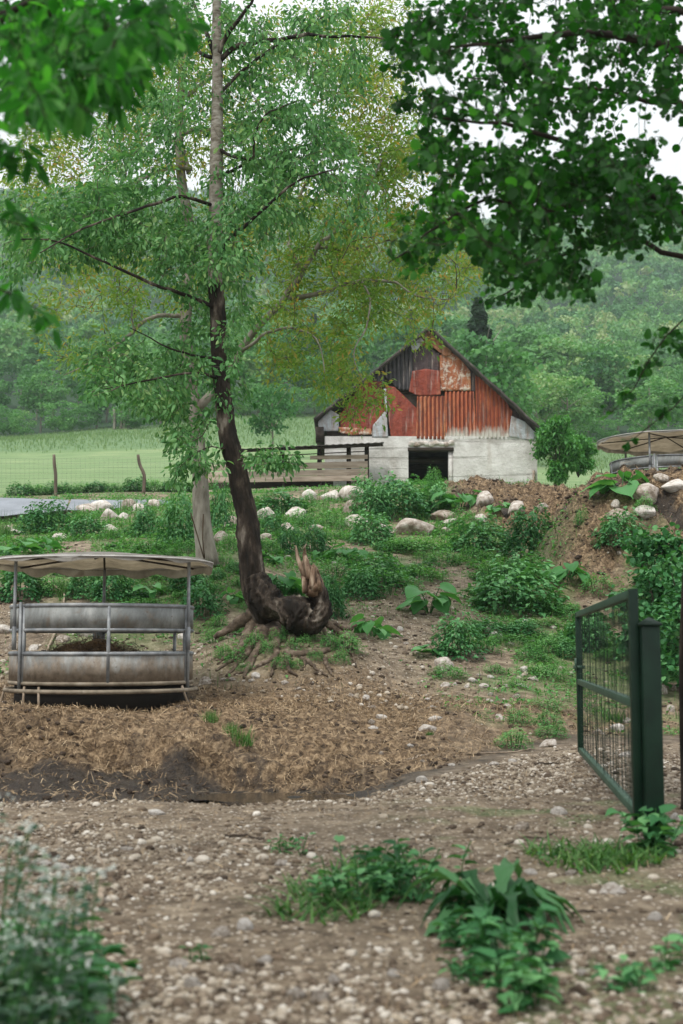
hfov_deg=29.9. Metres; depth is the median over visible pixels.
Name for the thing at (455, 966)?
young nettle
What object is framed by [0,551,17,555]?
nettle clump
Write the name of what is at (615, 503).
rock
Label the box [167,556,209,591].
nettle clump
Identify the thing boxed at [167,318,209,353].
woodland tree
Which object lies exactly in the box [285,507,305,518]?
rock
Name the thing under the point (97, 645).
hay heap
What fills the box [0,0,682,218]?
sky
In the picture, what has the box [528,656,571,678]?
weed clump
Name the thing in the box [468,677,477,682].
rock
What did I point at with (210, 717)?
grass tuft
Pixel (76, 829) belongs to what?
stick
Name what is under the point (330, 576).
nettle clump
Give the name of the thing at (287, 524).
rock
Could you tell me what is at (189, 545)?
weed clump
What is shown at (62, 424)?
edge bush
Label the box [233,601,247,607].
weed clump
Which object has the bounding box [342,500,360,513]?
rock
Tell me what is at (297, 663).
weed clump
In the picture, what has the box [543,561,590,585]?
burdock plant
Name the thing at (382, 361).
woodland tree
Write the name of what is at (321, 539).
nettle clump
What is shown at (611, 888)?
rock
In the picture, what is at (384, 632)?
burdock plant
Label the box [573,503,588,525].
weed clump
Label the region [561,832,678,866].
grass tuft
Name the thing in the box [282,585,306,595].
weed clump
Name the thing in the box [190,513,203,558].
dry stalk
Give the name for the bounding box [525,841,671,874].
grass tuft
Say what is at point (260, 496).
weed clump
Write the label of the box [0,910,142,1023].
leafy plant
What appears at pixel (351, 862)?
grass tuft
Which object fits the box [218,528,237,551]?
weed clump
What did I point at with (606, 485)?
burdock plant
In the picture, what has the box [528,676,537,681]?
rock
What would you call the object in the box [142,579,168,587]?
weed clump
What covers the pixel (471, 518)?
weed clump
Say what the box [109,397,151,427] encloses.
edge bush
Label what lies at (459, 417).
barn
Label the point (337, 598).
nettle clump
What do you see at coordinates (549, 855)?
young nettle
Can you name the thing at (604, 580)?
weed clump
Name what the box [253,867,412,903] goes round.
grass tuft
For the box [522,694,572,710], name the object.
weed clump
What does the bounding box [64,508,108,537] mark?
nettle clump
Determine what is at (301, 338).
woodland tree
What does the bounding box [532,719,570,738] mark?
weed clump
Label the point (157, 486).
weed clump
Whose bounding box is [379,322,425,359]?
woodland tree
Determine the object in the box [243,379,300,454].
woodland tree
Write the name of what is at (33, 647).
rock
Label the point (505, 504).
burdock plant
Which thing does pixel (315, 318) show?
woodland tree
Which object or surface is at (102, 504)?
rock
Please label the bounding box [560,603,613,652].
nettle clump
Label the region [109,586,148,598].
nettle clump
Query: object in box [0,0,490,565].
walnut tree
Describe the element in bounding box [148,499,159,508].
rock
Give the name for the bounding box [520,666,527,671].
rock
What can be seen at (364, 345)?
woodland tree
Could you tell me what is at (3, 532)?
grass tuft
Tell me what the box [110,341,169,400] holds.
woodland tree
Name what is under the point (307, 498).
weed clump
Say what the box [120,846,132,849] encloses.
rock
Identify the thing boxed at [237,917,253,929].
rock
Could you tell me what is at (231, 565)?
nettle clump
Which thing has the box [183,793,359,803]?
puddle
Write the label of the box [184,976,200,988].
rock
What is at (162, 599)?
weed clump
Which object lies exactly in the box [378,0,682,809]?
overhanging tree
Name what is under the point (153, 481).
weed clump
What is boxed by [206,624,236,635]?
weed clump
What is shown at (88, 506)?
rock
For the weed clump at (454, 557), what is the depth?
26.29 m
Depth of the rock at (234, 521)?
30.58 m
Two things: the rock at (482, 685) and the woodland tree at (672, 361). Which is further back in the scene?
the woodland tree at (672, 361)
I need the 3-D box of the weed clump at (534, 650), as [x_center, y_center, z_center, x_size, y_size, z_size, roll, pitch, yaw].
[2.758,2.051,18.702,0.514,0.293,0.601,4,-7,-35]
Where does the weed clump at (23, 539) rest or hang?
on the ground at (94, 462)
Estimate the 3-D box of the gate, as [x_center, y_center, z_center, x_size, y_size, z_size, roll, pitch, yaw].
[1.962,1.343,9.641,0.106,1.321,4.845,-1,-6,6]
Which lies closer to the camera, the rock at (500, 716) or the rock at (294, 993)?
the rock at (294, 993)
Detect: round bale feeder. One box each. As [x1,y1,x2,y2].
[0,552,213,710]
[597,429,682,473]
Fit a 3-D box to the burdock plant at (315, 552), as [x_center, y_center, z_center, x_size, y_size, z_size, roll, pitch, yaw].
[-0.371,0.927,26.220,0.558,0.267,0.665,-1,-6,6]
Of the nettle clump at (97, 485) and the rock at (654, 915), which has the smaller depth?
the rock at (654, 915)
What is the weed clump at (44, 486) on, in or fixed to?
on the ground at (94, 462)
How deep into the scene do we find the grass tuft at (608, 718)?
15.51 m
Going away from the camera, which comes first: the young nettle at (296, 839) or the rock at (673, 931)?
the rock at (673, 931)
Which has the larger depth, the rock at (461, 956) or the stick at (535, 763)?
the stick at (535, 763)
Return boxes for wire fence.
[0,454,179,497]
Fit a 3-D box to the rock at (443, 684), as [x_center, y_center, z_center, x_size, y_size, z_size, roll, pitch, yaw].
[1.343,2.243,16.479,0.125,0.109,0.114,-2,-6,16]
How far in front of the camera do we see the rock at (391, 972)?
4.69 m
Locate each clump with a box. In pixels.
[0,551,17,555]
[0,552,53,602]
[6,480,38,495]
[10,496,75,534]
[12,536,34,543]
[21,484,44,494]
[21,549,45,554]
[30,481,64,494]
[37,574,69,596]
[39,481,74,494]
[58,483,84,493]
[63,576,106,598]
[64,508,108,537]
[71,483,102,492]
[82,479,112,492]
[84,575,141,602]
[95,481,121,491]
[98,522,122,539]
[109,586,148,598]
[110,482,135,490]
[114,597,160,602]
[121,474,149,491]
[121,539,138,545]
[122,535,171,553]
[126,501,160,537]
[136,478,160,491]
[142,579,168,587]
[145,477,174,491]
[145,595,177,603]
[150,574,169,580]
[152,487,194,544]
[155,477,190,491]
[156,585,178,593]
[157,548,179,555]
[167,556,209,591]
[168,536,194,555]
[171,481,191,491]
[178,575,230,620]
[179,548,195,556]
[191,578,224,592]
[198,626,224,643]
[204,612,228,628]
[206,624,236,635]
[209,473,233,530]
[210,565,226,579]
[213,643,230,657]
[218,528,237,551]
[218,549,234,564]
[221,644,249,661]
[225,558,238,571]
[230,577,239,586]
[233,579,282,589]
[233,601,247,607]
[236,660,251,671]
[243,626,266,647]
[253,493,270,500]
[255,487,312,513]
[257,507,287,533]
[259,635,276,653]
[262,536,282,553]
[266,625,291,640]
[268,573,282,585]
[270,649,292,668]
[273,523,302,554]
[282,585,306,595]
[282,631,316,650]
[285,527,303,537]
[288,506,315,526]
[290,659,303,668]
[295,520,334,552]
[302,491,314,503]
[307,648,325,660]
[316,506,345,527]
[317,629,342,649]
[318,556,351,579]
[319,564,350,619]
[320,573,337,585]
[323,530,347,538]
[324,542,369,560]
[328,649,350,663]
[333,514,354,531]
[334,628,363,653]
[337,556,425,596]
[338,551,408,587]
[341,562,385,600]
[346,507,399,545]
[349,467,396,519]
[365,470,432,519]
[366,531,445,553]
[370,541,390,550]
[376,550,394,558]
[380,533,426,553]
[391,564,417,575]
[395,561,450,582]
[407,561,434,569]
[410,476,450,513]
[414,549,432,559]
[421,546,473,565]
[423,466,442,488]
[428,661,471,678]
[430,605,488,660]
[445,502,476,528]
[446,508,511,553]
[457,543,486,560]
[457,549,569,616]
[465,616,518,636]
[470,555,509,580]
[473,634,505,652]
[477,592,512,606]
[479,548,497,558]
[482,660,504,673]
[489,723,534,750]
[491,630,541,644]
[499,499,552,557]
[500,552,531,577]
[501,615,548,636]
[503,705,534,725]
[504,590,520,603]
[508,675,527,687]
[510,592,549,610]
[512,642,551,661]
[516,552,541,563]
[522,589,562,616]
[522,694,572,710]
[523,640,547,651]
[526,633,556,644]
[528,631,559,655]
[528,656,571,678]
[529,616,563,626]
[529,652,559,663]
[531,602,576,611]
[531,627,575,646]
[532,707,566,725]
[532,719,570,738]
[547,636,575,659]
[552,600,580,617]
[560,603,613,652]
[562,620,582,643]
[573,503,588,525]
[578,567,614,595]
[587,506,647,549]
[592,649,618,659]
[599,628,616,643]
[602,611,626,620]
[602,643,628,658]
[615,586,645,596]
[630,491,656,509]
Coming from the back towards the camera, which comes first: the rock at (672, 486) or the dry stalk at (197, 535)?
the rock at (672, 486)
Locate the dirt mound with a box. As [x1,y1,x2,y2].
[448,461,682,601]
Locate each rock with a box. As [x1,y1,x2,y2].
[0,624,10,632]
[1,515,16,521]
[8,641,17,649]
[29,644,38,650]
[31,857,51,864]
[52,533,66,539]
[54,862,69,869]
[56,635,69,641]
[76,503,97,513]
[76,633,92,636]
[91,500,113,511]
[100,509,118,520]
[104,524,116,532]
[118,512,127,519]
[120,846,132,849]
[121,499,135,509]
[132,503,144,511]
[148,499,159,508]
[148,809,165,814]
[169,958,189,967]
[177,633,190,639]
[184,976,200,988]
[186,856,193,862]
[199,676,211,684]
[211,926,228,937]
[214,531,227,544]
[223,963,245,973]
[224,515,236,526]
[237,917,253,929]
[251,672,259,678]
[257,507,275,518]
[257,955,271,962]
[260,533,271,538]
[274,859,287,865]
[282,522,293,530]
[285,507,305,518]
[286,987,306,999]
[302,489,316,499]
[310,990,329,1003]
[320,490,339,500]
[328,973,339,984]
[338,485,363,500]
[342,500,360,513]
[343,514,367,528]
[362,694,369,699]
[376,714,386,718]
[386,969,400,977]
[392,518,435,535]
[416,776,427,782]
[418,724,436,730]
[428,715,441,720]
[430,510,456,520]
[432,978,449,990]
[434,657,453,670]
[438,518,456,525]
[440,682,450,686]
[458,953,471,959]
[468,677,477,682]
[475,514,486,524]
[476,491,493,507]
[479,683,488,687]
[488,631,503,638]
[488,761,498,765]
[495,714,504,719]
[508,501,524,514]
[513,822,528,829]
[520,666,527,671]
[524,868,537,874]
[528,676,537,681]
[537,503,548,512]
[539,739,556,746]
[550,806,567,814]
[564,870,576,875]
[576,969,586,975]
[599,882,626,894]
[606,508,629,524]
[610,723,623,731]
[611,499,619,508]
[632,483,658,505]
[634,505,655,518]
[647,911,661,919]
[653,473,669,481]
[661,479,682,492]
[662,685,667,693]
[666,705,674,711]
[667,929,682,936]
[670,812,678,819]
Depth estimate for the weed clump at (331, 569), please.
23.77 m
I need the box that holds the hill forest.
[0,183,682,372]
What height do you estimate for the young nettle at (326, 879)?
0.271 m
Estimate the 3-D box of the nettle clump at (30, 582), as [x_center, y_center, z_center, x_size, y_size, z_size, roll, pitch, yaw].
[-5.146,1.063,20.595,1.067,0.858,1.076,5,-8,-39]
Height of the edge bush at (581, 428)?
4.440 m
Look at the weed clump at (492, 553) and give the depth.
26.67 m
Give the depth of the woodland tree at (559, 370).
180.62 m
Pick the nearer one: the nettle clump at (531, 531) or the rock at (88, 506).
the nettle clump at (531, 531)
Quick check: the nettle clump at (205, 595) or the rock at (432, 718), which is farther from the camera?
the nettle clump at (205, 595)
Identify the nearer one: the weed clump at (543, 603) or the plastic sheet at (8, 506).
the weed clump at (543, 603)
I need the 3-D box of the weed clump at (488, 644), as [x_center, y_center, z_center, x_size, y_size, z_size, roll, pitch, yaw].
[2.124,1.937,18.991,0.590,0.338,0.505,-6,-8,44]
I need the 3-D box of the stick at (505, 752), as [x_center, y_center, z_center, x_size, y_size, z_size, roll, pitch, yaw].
[1.689,2.386,12.784,1.032,0.032,0.152,4,-7,-35]
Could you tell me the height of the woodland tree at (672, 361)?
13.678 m
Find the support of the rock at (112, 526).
on the ground at (94, 462)
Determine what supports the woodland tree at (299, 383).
on the ground at (94, 462)
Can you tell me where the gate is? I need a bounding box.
[573,589,642,819]
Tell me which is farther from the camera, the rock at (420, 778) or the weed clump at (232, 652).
the weed clump at (232, 652)
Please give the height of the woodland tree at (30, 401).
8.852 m
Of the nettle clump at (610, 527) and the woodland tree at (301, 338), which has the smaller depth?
the nettle clump at (610, 527)
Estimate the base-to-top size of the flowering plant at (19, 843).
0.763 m
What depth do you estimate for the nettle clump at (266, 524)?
29.37 m
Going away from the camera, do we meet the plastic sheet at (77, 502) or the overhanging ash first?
the overhanging ash
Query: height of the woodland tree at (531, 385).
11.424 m
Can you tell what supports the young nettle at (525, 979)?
on the ground at (94, 462)
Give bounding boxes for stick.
[47,633,55,649]
[70,821,87,833]
[96,886,105,907]
[97,847,105,867]
[221,802,243,805]
[224,833,264,839]
[233,842,289,846]
[467,748,542,753]
[504,831,556,844]
[534,762,558,764]
[571,909,616,913]
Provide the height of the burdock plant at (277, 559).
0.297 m
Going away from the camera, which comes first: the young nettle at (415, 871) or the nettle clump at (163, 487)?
the young nettle at (415, 871)
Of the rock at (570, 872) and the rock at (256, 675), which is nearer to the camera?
the rock at (570, 872)
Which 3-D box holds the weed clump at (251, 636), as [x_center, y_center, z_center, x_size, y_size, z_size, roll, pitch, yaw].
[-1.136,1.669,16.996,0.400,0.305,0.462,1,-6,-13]
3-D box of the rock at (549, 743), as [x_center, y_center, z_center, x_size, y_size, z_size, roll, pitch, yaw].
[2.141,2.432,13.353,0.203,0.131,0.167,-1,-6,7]
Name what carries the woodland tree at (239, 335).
on the ground at (94, 462)
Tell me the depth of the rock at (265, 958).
4.84 m
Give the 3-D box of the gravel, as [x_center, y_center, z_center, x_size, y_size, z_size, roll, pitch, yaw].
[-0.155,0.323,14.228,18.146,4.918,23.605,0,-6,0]
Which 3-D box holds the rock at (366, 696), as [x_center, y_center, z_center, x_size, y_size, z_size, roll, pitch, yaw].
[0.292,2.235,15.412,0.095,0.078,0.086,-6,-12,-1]
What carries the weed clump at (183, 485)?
on the ground at (94, 462)
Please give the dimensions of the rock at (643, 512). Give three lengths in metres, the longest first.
0.402 x 0.336 x 0.285 m
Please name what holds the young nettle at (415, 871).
on the ground at (94, 462)
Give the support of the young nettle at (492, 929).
on the ground at (94, 462)
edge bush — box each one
[0,404,28,434]
[8,408,36,435]
[36,400,82,430]
[60,401,103,428]
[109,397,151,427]
[109,408,145,427]
[183,384,214,415]
[232,387,256,413]
[249,382,288,413]
[273,387,317,415]
[309,387,338,412]
[562,407,605,436]
[592,419,623,439]
[627,418,656,432]
[636,421,667,431]
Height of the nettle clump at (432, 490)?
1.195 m
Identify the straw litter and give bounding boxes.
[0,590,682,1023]
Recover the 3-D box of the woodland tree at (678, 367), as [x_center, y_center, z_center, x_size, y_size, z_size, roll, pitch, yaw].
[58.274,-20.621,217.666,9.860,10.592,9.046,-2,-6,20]
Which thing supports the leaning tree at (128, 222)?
on the ground at (94, 462)
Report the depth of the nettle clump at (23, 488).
45.62 m
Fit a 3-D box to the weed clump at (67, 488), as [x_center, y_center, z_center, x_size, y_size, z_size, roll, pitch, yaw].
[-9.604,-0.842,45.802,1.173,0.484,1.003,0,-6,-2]
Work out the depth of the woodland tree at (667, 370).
199.62 m
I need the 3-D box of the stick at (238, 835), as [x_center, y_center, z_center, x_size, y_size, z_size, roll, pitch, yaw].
[-0.577,1.951,7.700,0.301,0.028,0.097,-3,-6,24]
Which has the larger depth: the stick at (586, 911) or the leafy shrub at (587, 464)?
the leafy shrub at (587, 464)
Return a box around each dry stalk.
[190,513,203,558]
[202,514,204,558]
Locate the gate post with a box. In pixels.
[637,617,664,846]
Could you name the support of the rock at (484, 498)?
on the ground at (94, 462)
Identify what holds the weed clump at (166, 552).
on the ground at (94, 462)
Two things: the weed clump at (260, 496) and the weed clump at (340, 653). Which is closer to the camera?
the weed clump at (340, 653)
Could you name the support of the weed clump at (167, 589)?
on the ground at (94, 462)
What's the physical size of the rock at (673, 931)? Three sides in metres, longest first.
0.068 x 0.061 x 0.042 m
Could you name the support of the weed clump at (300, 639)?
on the ground at (94, 462)
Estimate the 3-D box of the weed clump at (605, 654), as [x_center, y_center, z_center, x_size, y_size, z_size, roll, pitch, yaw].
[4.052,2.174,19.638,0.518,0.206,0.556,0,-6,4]
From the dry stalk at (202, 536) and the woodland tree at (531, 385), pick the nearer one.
the dry stalk at (202, 536)
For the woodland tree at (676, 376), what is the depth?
180.85 m
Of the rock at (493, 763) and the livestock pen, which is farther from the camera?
the livestock pen
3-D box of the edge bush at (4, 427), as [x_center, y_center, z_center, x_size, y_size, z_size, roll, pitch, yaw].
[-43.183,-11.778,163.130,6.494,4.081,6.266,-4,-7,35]
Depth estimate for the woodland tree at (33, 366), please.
201.75 m
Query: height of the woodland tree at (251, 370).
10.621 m
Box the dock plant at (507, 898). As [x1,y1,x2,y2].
[397,857,584,939]
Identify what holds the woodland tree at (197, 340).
on the ground at (94, 462)
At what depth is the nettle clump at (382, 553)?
26.75 m
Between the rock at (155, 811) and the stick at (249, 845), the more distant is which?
the rock at (155, 811)
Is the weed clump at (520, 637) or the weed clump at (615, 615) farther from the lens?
the weed clump at (615, 615)
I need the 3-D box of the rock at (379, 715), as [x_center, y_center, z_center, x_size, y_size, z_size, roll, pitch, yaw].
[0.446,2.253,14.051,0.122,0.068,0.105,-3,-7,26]
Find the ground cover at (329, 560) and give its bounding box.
[0,477,677,734]
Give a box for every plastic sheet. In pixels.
[0,498,68,515]
[67,499,164,509]
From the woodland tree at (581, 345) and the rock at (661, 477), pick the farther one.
the woodland tree at (581, 345)
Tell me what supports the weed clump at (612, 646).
on the ground at (94, 462)
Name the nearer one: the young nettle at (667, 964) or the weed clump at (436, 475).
the young nettle at (667, 964)
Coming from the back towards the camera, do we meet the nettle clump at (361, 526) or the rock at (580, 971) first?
the nettle clump at (361, 526)
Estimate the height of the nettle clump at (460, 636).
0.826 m
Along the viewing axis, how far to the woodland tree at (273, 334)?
198.36 m
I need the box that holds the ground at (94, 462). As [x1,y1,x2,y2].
[0,208,682,1023]
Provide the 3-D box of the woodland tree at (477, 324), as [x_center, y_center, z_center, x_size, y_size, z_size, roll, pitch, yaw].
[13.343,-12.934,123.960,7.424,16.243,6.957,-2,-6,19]
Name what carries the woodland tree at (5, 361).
on the ground at (94, 462)
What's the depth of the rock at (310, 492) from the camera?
37.28 m
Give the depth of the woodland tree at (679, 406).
169.97 m
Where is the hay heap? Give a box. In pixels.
[42,632,145,711]
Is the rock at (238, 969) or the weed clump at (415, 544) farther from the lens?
the weed clump at (415, 544)
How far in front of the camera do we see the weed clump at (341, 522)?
30.91 m
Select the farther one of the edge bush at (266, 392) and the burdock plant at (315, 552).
the edge bush at (266, 392)
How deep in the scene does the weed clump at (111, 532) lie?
27.92 m
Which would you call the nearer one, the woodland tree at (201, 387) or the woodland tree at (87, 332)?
the woodland tree at (201, 387)
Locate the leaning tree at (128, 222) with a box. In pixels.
[0,0,390,678]
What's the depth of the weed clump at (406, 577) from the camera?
22.49 m
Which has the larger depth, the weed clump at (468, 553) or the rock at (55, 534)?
the rock at (55, 534)
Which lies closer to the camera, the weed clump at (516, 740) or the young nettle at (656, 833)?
the young nettle at (656, 833)
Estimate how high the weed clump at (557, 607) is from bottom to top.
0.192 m
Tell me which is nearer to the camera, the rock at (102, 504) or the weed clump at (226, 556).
the weed clump at (226, 556)
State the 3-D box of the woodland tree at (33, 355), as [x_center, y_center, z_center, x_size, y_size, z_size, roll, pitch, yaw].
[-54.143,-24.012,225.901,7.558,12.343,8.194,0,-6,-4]
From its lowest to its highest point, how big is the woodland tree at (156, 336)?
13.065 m
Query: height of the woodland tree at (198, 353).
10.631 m
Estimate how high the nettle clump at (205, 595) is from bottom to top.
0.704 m
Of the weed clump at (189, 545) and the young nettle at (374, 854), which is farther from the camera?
the weed clump at (189, 545)
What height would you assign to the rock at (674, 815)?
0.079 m
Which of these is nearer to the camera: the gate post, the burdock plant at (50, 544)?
the gate post
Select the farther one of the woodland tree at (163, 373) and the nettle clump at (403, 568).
the woodland tree at (163, 373)
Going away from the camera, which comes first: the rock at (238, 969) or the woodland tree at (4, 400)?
the rock at (238, 969)
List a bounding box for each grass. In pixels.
[0,413,679,469]
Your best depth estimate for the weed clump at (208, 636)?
17.66 m
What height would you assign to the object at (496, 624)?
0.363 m
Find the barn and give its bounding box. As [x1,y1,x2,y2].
[314,328,539,486]
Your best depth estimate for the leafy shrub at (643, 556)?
18.88 m
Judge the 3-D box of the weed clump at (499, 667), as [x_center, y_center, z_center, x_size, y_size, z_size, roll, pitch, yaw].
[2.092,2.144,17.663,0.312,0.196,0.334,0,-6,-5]
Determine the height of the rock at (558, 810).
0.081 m
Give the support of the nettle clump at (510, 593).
on the ground at (94, 462)
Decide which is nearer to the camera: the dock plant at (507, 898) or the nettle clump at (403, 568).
the dock plant at (507, 898)
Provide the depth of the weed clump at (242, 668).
16.46 m
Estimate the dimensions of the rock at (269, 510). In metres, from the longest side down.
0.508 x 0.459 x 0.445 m
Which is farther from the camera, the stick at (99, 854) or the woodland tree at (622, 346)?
the woodland tree at (622, 346)
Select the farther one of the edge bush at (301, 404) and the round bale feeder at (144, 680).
the edge bush at (301, 404)
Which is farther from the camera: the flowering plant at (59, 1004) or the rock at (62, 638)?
the rock at (62, 638)
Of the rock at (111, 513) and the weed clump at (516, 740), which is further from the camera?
the rock at (111, 513)
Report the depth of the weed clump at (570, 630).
20.04 m
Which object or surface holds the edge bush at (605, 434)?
on the ground at (94, 462)
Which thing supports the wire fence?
on the ground at (94, 462)
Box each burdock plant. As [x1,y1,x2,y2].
[0,538,44,553]
[31,536,66,550]
[131,582,167,598]
[219,587,243,603]
[262,551,285,566]
[267,571,304,596]
[309,550,336,559]
[348,613,402,639]
[395,582,463,615]
[410,644,460,656]
[430,490,481,509]
[485,501,509,512]
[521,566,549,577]
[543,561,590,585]
[580,470,649,498]
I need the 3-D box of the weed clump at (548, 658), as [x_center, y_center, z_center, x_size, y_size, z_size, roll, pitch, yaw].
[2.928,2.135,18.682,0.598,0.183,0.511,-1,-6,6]
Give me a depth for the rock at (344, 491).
36.78 m
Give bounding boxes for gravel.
[0,467,682,1023]
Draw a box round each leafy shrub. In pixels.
[529,411,585,485]
[554,427,598,476]
[605,522,682,660]
[640,545,682,689]
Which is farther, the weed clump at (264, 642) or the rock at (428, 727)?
the weed clump at (264, 642)
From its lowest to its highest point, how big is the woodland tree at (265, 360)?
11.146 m
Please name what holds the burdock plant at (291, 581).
on the ground at (94, 462)
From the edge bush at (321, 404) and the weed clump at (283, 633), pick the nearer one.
the weed clump at (283, 633)
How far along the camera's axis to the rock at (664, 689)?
17.23 m
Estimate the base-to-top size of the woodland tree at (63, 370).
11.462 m
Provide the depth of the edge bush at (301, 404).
160.22 m
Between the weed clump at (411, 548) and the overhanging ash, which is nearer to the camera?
the overhanging ash
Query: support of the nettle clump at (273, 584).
on the ground at (94, 462)
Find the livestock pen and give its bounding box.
[207,442,383,492]
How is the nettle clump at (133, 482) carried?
on the ground at (94, 462)
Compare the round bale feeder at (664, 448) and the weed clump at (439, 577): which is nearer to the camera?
the weed clump at (439, 577)
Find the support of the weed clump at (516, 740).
on the ground at (94, 462)
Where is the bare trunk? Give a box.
[113,409,115,429]
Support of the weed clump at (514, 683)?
on the ground at (94, 462)
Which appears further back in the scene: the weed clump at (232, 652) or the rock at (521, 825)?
the weed clump at (232, 652)
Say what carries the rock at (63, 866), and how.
on the ground at (94, 462)
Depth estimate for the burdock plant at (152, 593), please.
20.38 m
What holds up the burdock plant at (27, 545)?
on the ground at (94, 462)
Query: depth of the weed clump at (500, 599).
22.23 m
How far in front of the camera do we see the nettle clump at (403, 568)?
24.80 m
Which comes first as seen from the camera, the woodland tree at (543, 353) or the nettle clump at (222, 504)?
the nettle clump at (222, 504)
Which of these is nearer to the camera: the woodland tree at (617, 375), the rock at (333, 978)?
the rock at (333, 978)
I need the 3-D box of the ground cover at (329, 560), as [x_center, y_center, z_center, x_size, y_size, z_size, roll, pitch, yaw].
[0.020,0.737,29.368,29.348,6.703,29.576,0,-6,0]
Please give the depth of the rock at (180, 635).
18.50 m
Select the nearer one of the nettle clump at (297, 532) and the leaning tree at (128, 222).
the leaning tree at (128, 222)
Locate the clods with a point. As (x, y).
(147, 781)
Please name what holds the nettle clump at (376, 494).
on the ground at (94, 462)
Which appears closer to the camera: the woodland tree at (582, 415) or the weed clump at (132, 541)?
the weed clump at (132, 541)
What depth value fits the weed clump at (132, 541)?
26.18 m
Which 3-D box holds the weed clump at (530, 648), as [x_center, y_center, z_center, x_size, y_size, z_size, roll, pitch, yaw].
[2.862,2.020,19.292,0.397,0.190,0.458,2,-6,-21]
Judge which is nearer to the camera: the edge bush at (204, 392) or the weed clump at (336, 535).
the weed clump at (336, 535)
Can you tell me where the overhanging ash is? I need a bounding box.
[0,0,211,350]
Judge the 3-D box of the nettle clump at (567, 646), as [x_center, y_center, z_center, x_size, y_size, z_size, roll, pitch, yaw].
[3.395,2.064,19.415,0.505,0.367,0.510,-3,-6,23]
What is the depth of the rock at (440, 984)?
4.52 m
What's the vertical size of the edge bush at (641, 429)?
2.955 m
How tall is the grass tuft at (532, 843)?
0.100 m
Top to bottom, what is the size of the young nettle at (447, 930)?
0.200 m
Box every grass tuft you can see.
[0,522,15,537]
[56,580,68,597]
[200,710,220,722]
[222,720,241,733]
[225,725,254,746]
[233,881,410,924]
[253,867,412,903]
[304,845,441,878]
[506,830,628,858]
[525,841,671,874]
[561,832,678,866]
[598,703,629,723]
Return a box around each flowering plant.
[0,793,61,1021]
[0,856,141,1023]
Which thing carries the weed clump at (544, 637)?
on the ground at (94, 462)
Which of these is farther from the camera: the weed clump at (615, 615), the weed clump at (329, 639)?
the weed clump at (615, 615)
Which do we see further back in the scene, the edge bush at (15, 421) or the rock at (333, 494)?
the edge bush at (15, 421)
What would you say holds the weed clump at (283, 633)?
on the ground at (94, 462)
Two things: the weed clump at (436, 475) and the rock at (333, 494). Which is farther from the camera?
the weed clump at (436, 475)
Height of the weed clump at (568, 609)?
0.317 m
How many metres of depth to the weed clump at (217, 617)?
19.08 m
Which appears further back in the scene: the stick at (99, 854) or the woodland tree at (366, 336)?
the woodland tree at (366, 336)
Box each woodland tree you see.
[0,320,56,394]
[0,357,20,394]
[0,379,12,411]
[10,369,70,432]
[12,342,56,385]
[17,364,57,419]
[18,354,83,427]
[57,344,84,405]
[65,322,105,358]
[66,335,131,412]
[72,369,117,428]
[77,362,129,421]
[99,321,166,356]
[105,324,155,343]
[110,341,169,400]
[130,333,172,368]
[133,349,181,422]
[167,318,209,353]
[193,332,210,376]
[196,338,241,406]
[196,359,213,409]
[226,327,248,397]
[229,322,281,351]
[230,336,287,413]
[243,336,290,382]
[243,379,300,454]
[258,317,303,350]
[270,322,337,406]
[281,355,346,414]
[302,314,322,385]
[314,308,378,361]
[322,335,379,389]
[366,328,405,364]
[372,343,404,367]
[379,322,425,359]
[418,313,468,351]
[446,328,517,358]
[452,331,543,418]
[465,297,501,368]
[490,351,545,419]
[499,324,560,364]
[516,367,572,423]
[522,335,580,387]
[524,360,572,419]
[529,337,597,409]
[537,372,609,429]
[562,370,591,431]
[566,350,632,432]
[569,385,605,434]
[573,341,588,346]
[574,344,621,423]
[589,355,655,431]
[595,337,648,365]
[607,376,682,429]
[611,365,654,428]
[630,354,667,396]
[651,365,682,426]
[655,360,682,386]
[661,349,682,374]
[667,383,682,425]
[671,369,682,405]
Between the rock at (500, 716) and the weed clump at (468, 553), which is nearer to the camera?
the rock at (500, 716)
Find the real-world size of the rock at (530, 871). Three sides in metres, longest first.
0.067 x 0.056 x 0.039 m
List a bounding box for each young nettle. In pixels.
[178,944,212,961]
[264,832,315,854]
[304,856,397,908]
[327,835,441,903]
[376,838,478,898]
[431,913,502,952]
[435,951,491,985]
[455,903,572,975]
[471,946,563,1013]
[535,844,561,864]
[590,954,659,992]
[605,804,682,856]
[648,934,682,972]
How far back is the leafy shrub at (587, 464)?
48.62 m
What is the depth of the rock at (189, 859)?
6.88 m
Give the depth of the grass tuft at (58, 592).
20.53 m
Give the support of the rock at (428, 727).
on the ground at (94, 462)
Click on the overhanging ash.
(99, 49)
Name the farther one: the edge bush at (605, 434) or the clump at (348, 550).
the edge bush at (605, 434)
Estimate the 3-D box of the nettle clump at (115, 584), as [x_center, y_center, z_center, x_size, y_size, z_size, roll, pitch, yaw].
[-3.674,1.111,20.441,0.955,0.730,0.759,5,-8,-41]
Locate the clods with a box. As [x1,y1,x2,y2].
[0,464,682,801]
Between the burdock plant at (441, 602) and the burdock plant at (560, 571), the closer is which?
the burdock plant at (441, 602)
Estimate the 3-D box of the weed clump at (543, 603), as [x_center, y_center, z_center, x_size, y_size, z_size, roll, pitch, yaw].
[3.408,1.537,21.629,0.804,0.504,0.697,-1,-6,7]
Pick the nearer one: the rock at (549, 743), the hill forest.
the rock at (549, 743)

